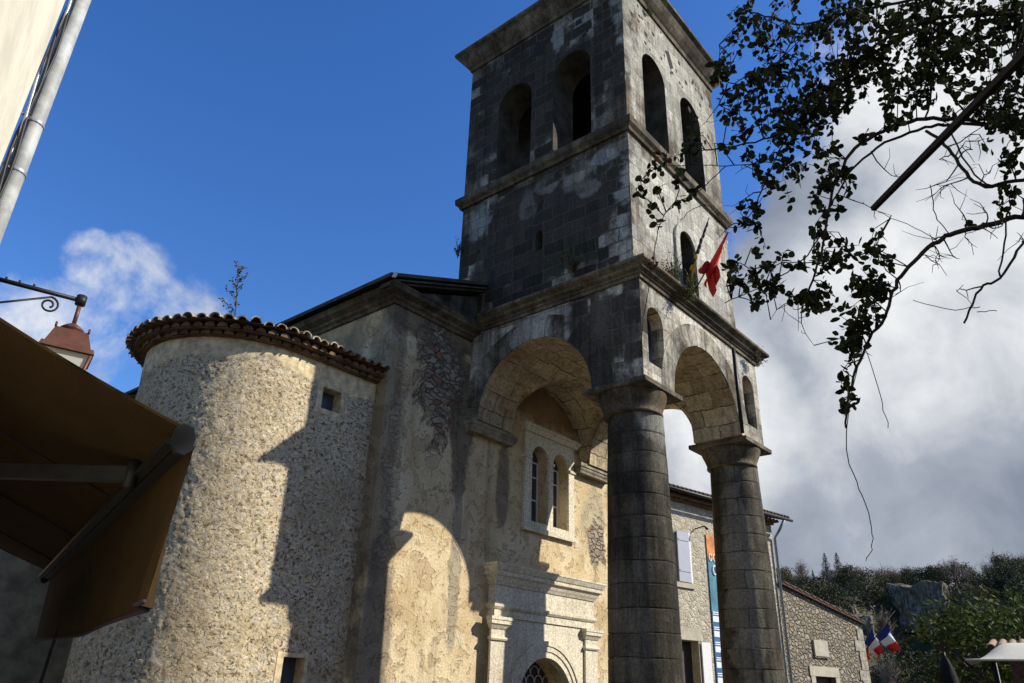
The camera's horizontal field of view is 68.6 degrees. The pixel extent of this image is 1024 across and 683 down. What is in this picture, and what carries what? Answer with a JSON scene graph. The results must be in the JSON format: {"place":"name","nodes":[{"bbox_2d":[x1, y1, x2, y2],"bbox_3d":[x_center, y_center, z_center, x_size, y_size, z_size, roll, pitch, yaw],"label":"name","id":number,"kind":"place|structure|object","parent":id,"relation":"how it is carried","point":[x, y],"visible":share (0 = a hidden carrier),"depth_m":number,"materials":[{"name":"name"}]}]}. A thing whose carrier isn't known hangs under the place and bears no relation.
{"place":"outdoors","nodes":[
{"label":"outdoors","id":0,"kind":"place"},
{"bbox_2d":[0,0,90,242],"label":"rendered house","id":1,"kind":"structure","parent":0,"point":[27,27],"depth_m":4.80,"materials":[{"name":"paint"}]},
{"bbox_2d":[0,277,93,370],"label":"wall lantern","id":2,"kind":"object","parent":1,"relation":"attached to","point":[70,342],"depth_m":5.05,"materials":[{"name":"red metal"}]},
{"bbox_2d":[0,317,195,682],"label":"awning","id":3,"kind":"object","parent":1,"relation":"attached to","point":[93,469],"visible":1,"depth_m":2.17,"materials":[{"name":"fabric"}]},
{"bbox_2d":[0,392,135,682],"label":"stone house","id":4,"kind":"structure","parent":0,"point":[23,592],"depth_m":13.20,"materials":[{"name":"paint"}]},
{"bbox_2d":[62,0,785,682],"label":"church","id":5,"kind":"structure","parent":0,"point":[402,478],"depth_m":14.03,"materials":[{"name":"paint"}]},
{"bbox_2d":[218,261,247,316],"bbox_3d":[-4.792,-0.762,12.831,0.459,1.440,0.418,-18,-32,36],"label":"rooftop sapling","id":6,"kind":"object","parent":5,"relation":"on","point":[239,270],"visible":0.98,"depth_m":12.88,"materials":[{"name":"green plant"}]},
{"bbox_2d":[454,238,463,258],"bbox_3d":[-1.211,-2.108,16.980,0.227,0.504,0.236,3,-25,-3],"label":"plant","id":7,"kind":"object","parent":5,"relation":"on","point":[457,251],"visible":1,"depth_m":16.94,"materials":[{"name":"green plant"}]},
{"bbox_2d":[520,420,581,542],"bbox_3d":[0.760,3.110,16.455,0.455,2.320,2.080,-18,-32,36],"label":"twin window","id":8,"kind":"structure","parent":5,"relation":"in","point":[553,444],"depth_m":16.43,"materials":[{"name":"stone"}]},
{"bbox_2d":[553,243,582,271],"bbox_3d":[1.192,-1.525,14.530,0.506,0.458,1.020,-18,-32,36],"label":"wall moss","id":9,"kind":"object","parent":5,"relation":"attached to","point":[572,265],"depth_m":14.43,"materials":[{"name":"green plant"}]},
{"bbox_2d":[646,1,653,15],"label":"tower top weed","id":10,"kind":"object","parent":5,"relation":"on","point":[649,11],"visible":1,"depth_m":17.31,"materials":[{"name":"green plant"}]},
{"bbox_2d":[661,252,686,279],"bbox_3d":[3.076,-1.394,14.275,0.389,0.742,0.596,-18,-32,36],"label":"ledge weed","id":11,"kind":"object","parent":5,"relation":"attached to","point":[673,271],"visible":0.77,"depth_m":14.24,"materials":[{"name":"green plant"}]},
{"bbox_2d":[679,268,700,303],"bbox_3d":[3.358,-1.024,14.143,0.376,0.751,0.608,-18,-32,36],"label":"cornice tuft","id":12,"kind":"object","parent":5,"relation":"attached to","point":[689,287],"visible":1,"depth_m":14.11,"materials":[{"name":"green plant"}]},
{"bbox_2d":[686,218,709,284],"bbox_3d":[3.828,-1.800,15.327,0.563,1.760,0.439,3,-25,-1],"label":"hanging flag","id":13,"kind":"object","parent":5,"relation":"attached to","point":[692,269],"visible":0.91,"depth_m":15.40,"materials":[{"name":"fabric"}]},
{"bbox_2d":[695,233,727,296],"bbox_3d":[3.910,-1.537,15.147,0.479,1.319,0.995,20,-31,-34],"label":"hanging flag","id":14,"kind":"object","parent":5,"relation":"attached to","point":[710,269],"visible":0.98,"depth_m":15.15,"materials":[{"name":"red fabric"}]},
{"bbox_2d":[747,346,767,366],"bbox_3d":[5.308,0.346,16.220,0.367,0.462,0.503,-18,-32,36],"label":"cornice tuft","id":15,"kind":"object","parent":5,"relation":"attached to","point":[757,361],"visible":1,"depth_m":16.21,"materials":[{"name":"green plant"}]},
{"bbox_2d":[0,0,1023,591],"label":"sky","id":16,"kind":"structure","parent":0,"point":[319,148],"materials":[{"name":"blue"}]},
{"bbox_2d":[669,483,792,682],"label":"village house","id":17,"kind":"structure","parent":0,"point":[692,517],"depth_m":22.52,"materials":[{"name":"stone"}]},
{"bbox_2d":[677,532,695,589],"bbox_3d":[4.741,6.338,22.049,0.057,1.640,1.850,-26,-37,45],"label":"window","id":18,"kind":"structure","parent":17,"relation":"in","point":[679,584],"depth_m":22.17,"materials":[{"name":"white glass"}]},
{"bbox_2d":[681,627,712,682],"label":"door","id":19,"kind":"structure","parent":17,"relation":"in","point":[686,633],"depth_m":21.47,"materials":[{"name":"white wood"}]},
{"bbox_2d":[705,534,722,682],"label":"banner","id":20,"kind":"object","parent":17,"relation":"attached to","point":[712,582],"visible":0.48,"depth_m":22.57,"materials":[{"name":"blue fabric"}]},
{"bbox_2d":[835,589,1023,682],"bbox_3d":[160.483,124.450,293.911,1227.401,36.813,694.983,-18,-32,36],"label":"hill","id":21,"kind":"structure","parent":0,"point":[917,643],"depth_m":158.44,"materials":[{"name":"green plant"}]},
{"bbox_2d":[776,565,795,583],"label":"olive tree","id":22,"kind":"object","parent":21,"relation":"on","point":[786,568],"visible":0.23,"depth_m":172.49,"materials":[{"name":"green plant"}]},
{"bbox_2d":[777,571,797,583],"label":"olive tree","id":23,"kind":"object","parent":21,"relation":"on","point":[784,578],"visible":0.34,"depth_m":167.78,"materials":[{"name":"green plant"}]},
{"bbox_2d":[791,558,809,579],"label":"bare tree","id":24,"kind":"object","parent":21,"relation":"on","point":[800,569],"visible":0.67,"depth_m":190.50,"materials":[{"name":"plant"}]},
{"bbox_2d":[794,572,811,584],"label":"bare tree","id":25,"kind":"object","parent":21,"relation":"on","point":[802,576],"visible":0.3,"depth_m":164.01,"materials":[{"name":"grey plant"}]},
{"bbox_2d":[790,573,820,590],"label":"evergreen tree","id":26,"kind":"object","parent":21,"relation":"on","point":[801,581],"visible":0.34,"depth_m":156.63,"materials":[{"name":"green plant"}]},
{"bbox_2d":[795,584,817,596],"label":"evergreen tree","id":27,"kind":"object","parent":21,"relation":"on","point":[801,587],"visible":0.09,"depth_m":148.24,"materials":[{"name":"green plant"}]},
{"bbox_2d":[808,587,837,604],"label":"evergreen tree","id":28,"kind":"object","parent":21,"relation":"on","point":[818,593],"visible":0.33,"depth_m":147.15,"materials":[{"name":"green plant"}]},
{"bbox_2d":[813,578,837,600],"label":"olive tree","id":29,"kind":"object","parent":21,"relation":"on","point":[821,585],"visible":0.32,"depth_m":156.82,"materials":[{"name":"green plant"}]},
{"bbox_2d":[819,553,833,583],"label":"conifer","id":30,"kind":"object","parent":21,"relation":"on","point":[824,567],"visible":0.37,"depth_m":203.58,"materials":[{"name":"plant"}]},
{"bbox_2d":[817,569,836,584],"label":"evergreen tree","id":31,"kind":"object","parent":21,"relation":"on","point":[825,573],"visible":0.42,"depth_m":188.61,"materials":[{"name":"green plant"}]},
{"bbox_2d":[825,570,836,585],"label":"bare tree","id":32,"kind":"object","parent":21,"relation":"on","point":[831,579],"visible":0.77,"depth_m":182.00,"materials":[{"name":"plant"}]},
{"bbox_2d":[821,581,855,609],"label":"evergreen tree","id":33,"kind":"object","parent":21,"relation":"on","point":[843,593],"visible":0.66,"depth_m":147.64,"materials":[{"name":"green plant"}]},
{"bbox_2d":[833,553,844,573],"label":"conifer","id":34,"kind":"object","parent":21,"relation":"on","point":[836,563],"visible":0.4,"depth_m":204.50,"materials":[{"name":"plant"}]},
{"bbox_2d":[835,564,858,594],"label":"evergreen tree","id":35,"kind":"object","parent":21,"relation":"on","point":[846,571],"visible":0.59,"depth_m":180.36,"materials":[{"name":"green plant"}]},
{"bbox_2d":[835,568,863,585],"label":"evergreen tree","id":36,"kind":"object","parent":21,"relation":"on","point":[837,576],"visible":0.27,"depth_m":183.53,"materials":[{"name":"green plant"}]},
{"bbox_2d":[846,604,858,614],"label":"limestone outcrop","id":37,"kind":"object","parent":21,"relation":"on","point":[853,611],"visible":0.2,"depth_m":147.25,"materials":[{"name":"grey stone"}]},
{"bbox_2d":[852,614,874,635],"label":"limestone outcrop","id":38,"kind":"object","parent":21,"relation":"on","point":[868,619],"visible":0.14,"depth_m":136.95,"materials":[{"name":"grey stone"}]},
{"bbox_2d":[845,563,883,609],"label":"olive tree","id":39,"kind":"object","parent":21,"relation":"on","point":[862,576],"visible":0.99,"depth_m":162.84,"materials":[{"name":"green plant"}]},
{"bbox_2d":[861,586,888,613],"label":"evergreen tree","id":40,"kind":"object","parent":21,"relation":"on","point":[876,596],"visible":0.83,"depth_m":163.26,"materials":[{"name":"green plant"}]},
{"bbox_2d":[871,562,888,594],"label":"bare tree","id":41,"kind":"object","parent":21,"relation":"on","point":[879,571],"visible":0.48,"depth_m":181.87,"materials":[{"name":"grey plant"}]},
{"bbox_2d":[872,574,890,589],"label":"olive tree","id":42,"kind":"object","parent":21,"relation":"on","point":[880,583],"visible":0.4,"depth_m":177.03,"materials":[{"name":"green plant"}]},
{"bbox_2d":[870,606,897,633],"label":"bare tree","id":43,"kind":"object","parent":21,"relation":"on","point":[880,623],"visible":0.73,"depth_m":143.26,"materials":[{"name":"plant"}]},
{"bbox_2d":[880,637,902,657],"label":"olive tree","id":44,"kind":"object","parent":21,"relation":"on","point":[887,649],"visible":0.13,"depth_m":129.94,"materials":[{"name":"green plant"}]},
{"bbox_2d":[884,566,900,581],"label":"bare tree","id":45,"kind":"object","parent":21,"relation":"on","point":[895,572],"visible":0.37,"depth_m":179.98,"materials":[{"name":"plant"}]},
{"bbox_2d":[868,651,917,682],"bbox_3d":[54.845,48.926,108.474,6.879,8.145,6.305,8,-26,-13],"label":"evergreen tree","id":46,"kind":"object","parent":21,"relation":"on","point":[897,658],"visible":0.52,"depth_m":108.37,"materials":[{"name":"green plant"}]},
{"bbox_2d":[882,573,906,589],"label":"evergreen tree","id":47,"kind":"object","parent":21,"relation":"on","point":[897,579],"visible":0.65,"depth_m":172.65,"materials":[{"name":"green plant"}]},
{"bbox_2d":[879,661,912,682],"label":"olive tree","id":48,"kind":"object","parent":21,"relation":"on","point":[901,677],"visible":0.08,"depth_m":110.30,"materials":[{"name":"green plant"}]},
{"bbox_2d":[880,657,918,682],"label":"evergreen tree","id":49,"kind":"object","parent":21,"relation":"on","point":[900,672],"visible":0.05,"depth_m":113.61,"materials":[{"name":"green plant"}]},
{"bbox_2d":[893,632,914,658],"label":"olive tree","id":50,"kind":"object","parent":21,"relation":"on","point":[902,641],"visible":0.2,"depth_m":153.53,"materials":[{"name":"green plant"}]},
{"bbox_2d":[795,583,1018,682],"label":"hillside scrub","id":51,"kind":"object","parent":21,"relation":"on","point":[959,586],"visible":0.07,"depth_m":160.82,"materials":[{"name":"green plant"}]},
{"bbox_2d":[898,566,917,584],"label":"evergreen tree","id":52,"kind":"object","parent":21,"relation":"on","point":[903,573],"visible":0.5,"depth_m":183.98,"materials":[{"name":"green plant"}]},
{"bbox_2d":[887,648,929,681],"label":"evergreen tree","id":53,"kind":"object","parent":21,"relation":"on","point":[918,668],"visible":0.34,"depth_m":125.34,"materials":[{"name":"green plant"}]},
{"bbox_2d":[906,566,930,584],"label":"evergreen tree","id":54,"kind":"object","parent":21,"relation":"on","point":[916,573],"visible":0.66,"depth_m":172.54,"materials":[{"name":"green plant"}]},
{"bbox_2d":[886,580,952,632],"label":"limestone cliff","id":55,"kind":"structure","parent":21,"relation":"on","point":[908,598],"depth_m":160.76,"materials":[{"name":"grey stone"}]},
{"bbox_2d":[914,565,939,582],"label":"evergreen tree","id":56,"kind":"object","parent":21,"relation":"on","point":[923,573],"visible":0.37,"depth_m":172.40,"materials":[{"name":"green plant"}]},
{"bbox_2d":[921,564,954,586],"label":"evergreen tree","id":57,"kind":"object","parent":21,"relation":"on","point":[946,580],"visible":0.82,"depth_m":169.55,"materials":[{"name":"green plant"}]},
{"bbox_2d":[920,647,958,676],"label":"olive tree","id":58,"kind":"object","parent":21,"relation":"on","point":[931,657],"visible":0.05,"depth_m":122.20,"materials":[{"name":"green plant"}]},
{"bbox_2d":[926,659,957,681],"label":"evergreen tree","id":59,"kind":"object","parent":21,"relation":"on","point":[935,670],"visible":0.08,"depth_m":108.92,"materials":[{"name":"green plant"}]},
{"bbox_2d":[934,560,951,582],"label":"bare tree","id":60,"kind":"object","parent":21,"relation":"on","point":[938,566],"visible":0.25,"depth_m":180.25,"materials":[{"name":"plant"}]},
{"bbox_2d":[939,555,963,591],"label":"bare tree","id":61,"kind":"object","parent":21,"relation":"on","point":[954,573],"visible":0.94,"depth_m":171.74,"materials":[{"name":"plant"}]},
{"bbox_2d":[949,562,974,589],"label":"olive tree","id":62,"kind":"object","parent":21,"relation":"on","point":[963,581],"visible":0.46,"depth_m":176.86,"materials":[{"name":"green plant"}]},
{"bbox_2d":[960,569,973,583],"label":"bare tree","id":63,"kind":"object","parent":21,"relation":"on","point":[968,578],"visible":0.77,"depth_m":165.10,"materials":[{"name":"grey plant"}]},
{"bbox_2d":[962,565,978,580],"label":"bare tree","id":64,"kind":"object","parent":21,"relation":"on","point":[971,571],"visible":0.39,"depth_m":168.92,"materials":[{"name":"plant"}]},
{"bbox_2d":[959,598,987,621],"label":"evergreen tree","id":65,"kind":"object","parent":21,"relation":"on","point":[971,608],"visible":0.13,"depth_m":131.02,"materials":[{"name":"green plant"}]},
{"bbox_2d":[955,655,991,682],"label":"olive tree","id":66,"kind":"object","parent":21,"relation":"on","point":[968,673],"visible":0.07,"depth_m":101.71,"materials":[{"name":"green plant"}]},
{"bbox_2d":[960,641,988,666],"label":"olive tree","id":67,"kind":"object","parent":21,"relation":"on","point":[969,652],"visible":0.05,"depth_m":108.42,"materials":[{"name":"green plant"}]},
{"bbox_2d":[962,582,990,610],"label":"olive tree","id":68,"kind":"object","parent":21,"relation":"on","point":[972,590],"visible":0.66,"depth_m":141.93,"materials":[{"name":"green plant"}]},
{"bbox_2d":[971,575,994,598],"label":"olive tree","id":69,"kind":"object","parent":21,"relation":"on","point":[983,586],"visible":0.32,"depth_m":147.56,"materials":[{"name":"green plant"}]},
{"bbox_2d":[975,562,993,580],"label":"bare tree","id":70,"kind":"object","parent":21,"relation":"on","point":[986,568],"visible":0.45,"depth_m":178.63,"materials":[{"name":"plant"}]},
{"bbox_2d":[967,569,1002,598],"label":"evergreen tree","id":71,"kind":"object","parent":21,"relation":"on","point":[984,581],"visible":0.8,"depth_m":148.17,"materials":[{"name":"green plant"}]},
{"bbox_2d":[979,607,1016,620],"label":"evergreen tree","id":72,"kind":"object","parent":21,"relation":"on","point":[1005,614],"visible":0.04,"depth_m":118.22,"materials":[{"name":"green plant"}]},
{"bbox_2d":[986,550,1010,580],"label":"bare tree","id":73,"kind":"object","parent":21,"relation":"on","point":[996,562],"visible":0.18,"depth_m":171.90,"materials":[{"name":"plant"}]},
{"bbox_2d":[988,562,1011,594],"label":"evergreen tree","id":74,"kind":"object","parent":21,"relation":"on","point":[997,570],"visible":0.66,"depth_m":149.90,"materials":[{"name":"green plant"}]},
{"bbox_2d":[983,606,1019,633],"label":"olive tree","id":75,"kind":"object","parent":21,"relation":"on","point":[998,615],"visible":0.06,"depth_m":116.69,"materials":[{"name":"green plant"}]},
{"bbox_2d":[989,552,1018,581],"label":"evergreen tree","id":76,"kind":"object","parent":21,"relation":"on","point":[998,560],"visible":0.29,"depth_m":157.74,"materials":[{"name":"green plant"}]},
{"bbox_2d":[1001,577,1023,608],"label":"evergreen tree","id":77,"kind":"object","parent":21,"relation":"on","point":[1020,586],"visible":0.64,"depth_m":132.91,"materials":[{"name":"green plant"}]},
{"bbox_2d":[1003,577,1021,603],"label":"evergreen tree","id":78,"kind":"object","parent":21,"relation":"on","point":[1009,582],"visible":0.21,"depth_m":140.47,"materials":[{"name":"green plant"}]},
{"bbox_2d":[1004,557,1023,580],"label":"olive tree","id":79,"kind":"object","parent":21,"relation":"on","point":[1019,563],"visible":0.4,"depth_m":148.72,"materials":[{"name":"green plant"}]},
{"bbox_2d":[1009,568,1023,584],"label":"evergreen tree","id":80,"kind":"object","parent":21,"relation":"on","point":[1018,572],"visible":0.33,"depth_m":143.01,"materials":[{"name":"green plant"}]},
{"bbox_2d":[1012,572,1023,589],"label":"evergreen tree","id":81,"kind":"object","parent":21,"relation":"on","point":[1019,579],"visible":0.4,"depth_m":138.31,"materials":[{"name":"green plant"}]},
{"label":"paving","id":82,"kind":"structure","parent":0,"visible":0},
{"bbox_2d":[777,580,870,682],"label":"stone annex","id":83,"kind":"object","parent":82,"relation":"on","point":[826,642],"visible":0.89,"depth_m":25.57,"materials":[{"name":"stone"}]},
{"bbox_2d":[816,677,829,682],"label":"door","id":84,"kind":"structure","parent":83,"relation":"in","point":[818,679],"depth_m":25.23,"materials":[{"name":"brown wood"}]},
{"bbox_2d":[861,626,870,659],"bbox_3d":[13.697,11.796,29.318,0.247,1.216,0.557,10,-26,-17],"label":"tricolour flag","id":85,"kind":"object","parent":83,"relation":"attached to","point":[867,653],"visible":0.29,"depth_m":29.09,"materials":[{"name":"multicoloured fabric"}]},
{"bbox_2d":[865,623,882,656],"bbox_3d":[13.570,11.450,28.589,0.961,1.298,0.284,-18,-32,36],"label":"tricolour flag","id":86,"kind":"object","parent":83,"relation":"attached to","point":[875,646],"visible":0.87,"depth_m":28.45,"materials":[{"name":"multicoloured fabric"}]},
{"bbox_2d":[866,619,900,650],"bbox_3d":[13.564,11.088,27.847,1.546,1.405,0.287,-17,-31,35],"label":"tricolour flag","id":87,"kind":"object","parent":83,"relation":"attached to","point":[884,636],"visible":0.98,"depth_m":27.65,"materials":[{"name":"multicoloured fabric"}]},
{"bbox_2d":[632,0,1023,559],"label":"overhanging tree","id":88,"kind":"object","parent":82,"relation":"on","point":[1003,119],"visible":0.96,"depth_m":4.86,"materials":[{"name":"green plant"}]},
{"bbox_2d":[870,47,1023,210],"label":"wooden pole","id":89,"kind":"object","parent":88,"relation":"attached to","point":[1008,70],"visible":1,"depth_m":3.96,"materials":[{"name":"brown wood"}]},
{"bbox_2d":[902,670,938,682],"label":"garden shrub","id":90,"kind":"object","parent":82,"relation":"on","point":[915,678],"visible":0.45,"depth_m":20.47,"materials":[{"name":"green plant"}]},
{"bbox_2d":[939,652,959,682],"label":"closed parasol","id":91,"kind":"object","parent":82,"relation":"on","point":[947,673],"visible":1,"depth_m":13.68,"materials":[{"name":"black fabric"}]},
{"bbox_2d":[893,585,1023,682],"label":"garden tree","id":92,"kind":"object","parent":82,"relation":"on","point":[970,627],"visible":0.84,"depth_m":18.55,"materials":[{"name":"green plant"}]},
{"bbox_2d":[963,584,1023,682],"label":"garden tree","id":93,"kind":"object","parent":82,"relation":"on","point":[1019,612],"visible":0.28,"depth_m":20.01,"materials":[{"name":"green plant"}]},
{"bbox_2d":[965,643,1023,682],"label":"market canopy","id":94,"kind":"object","parent":82,"relation":"on","point":[1009,652],"visible":1,"depth_m":12.00,"materials":[{"name":"beige fabric"}]},
{"bbox_2d":[986,639,1023,682],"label":"tiled hut","id":95,"kind":"object","parent":82,"relation":"on","point":[1017,668],"visible":0.7,"depth_m":14.85,"materials":[{"name":"tile"}]}
]}

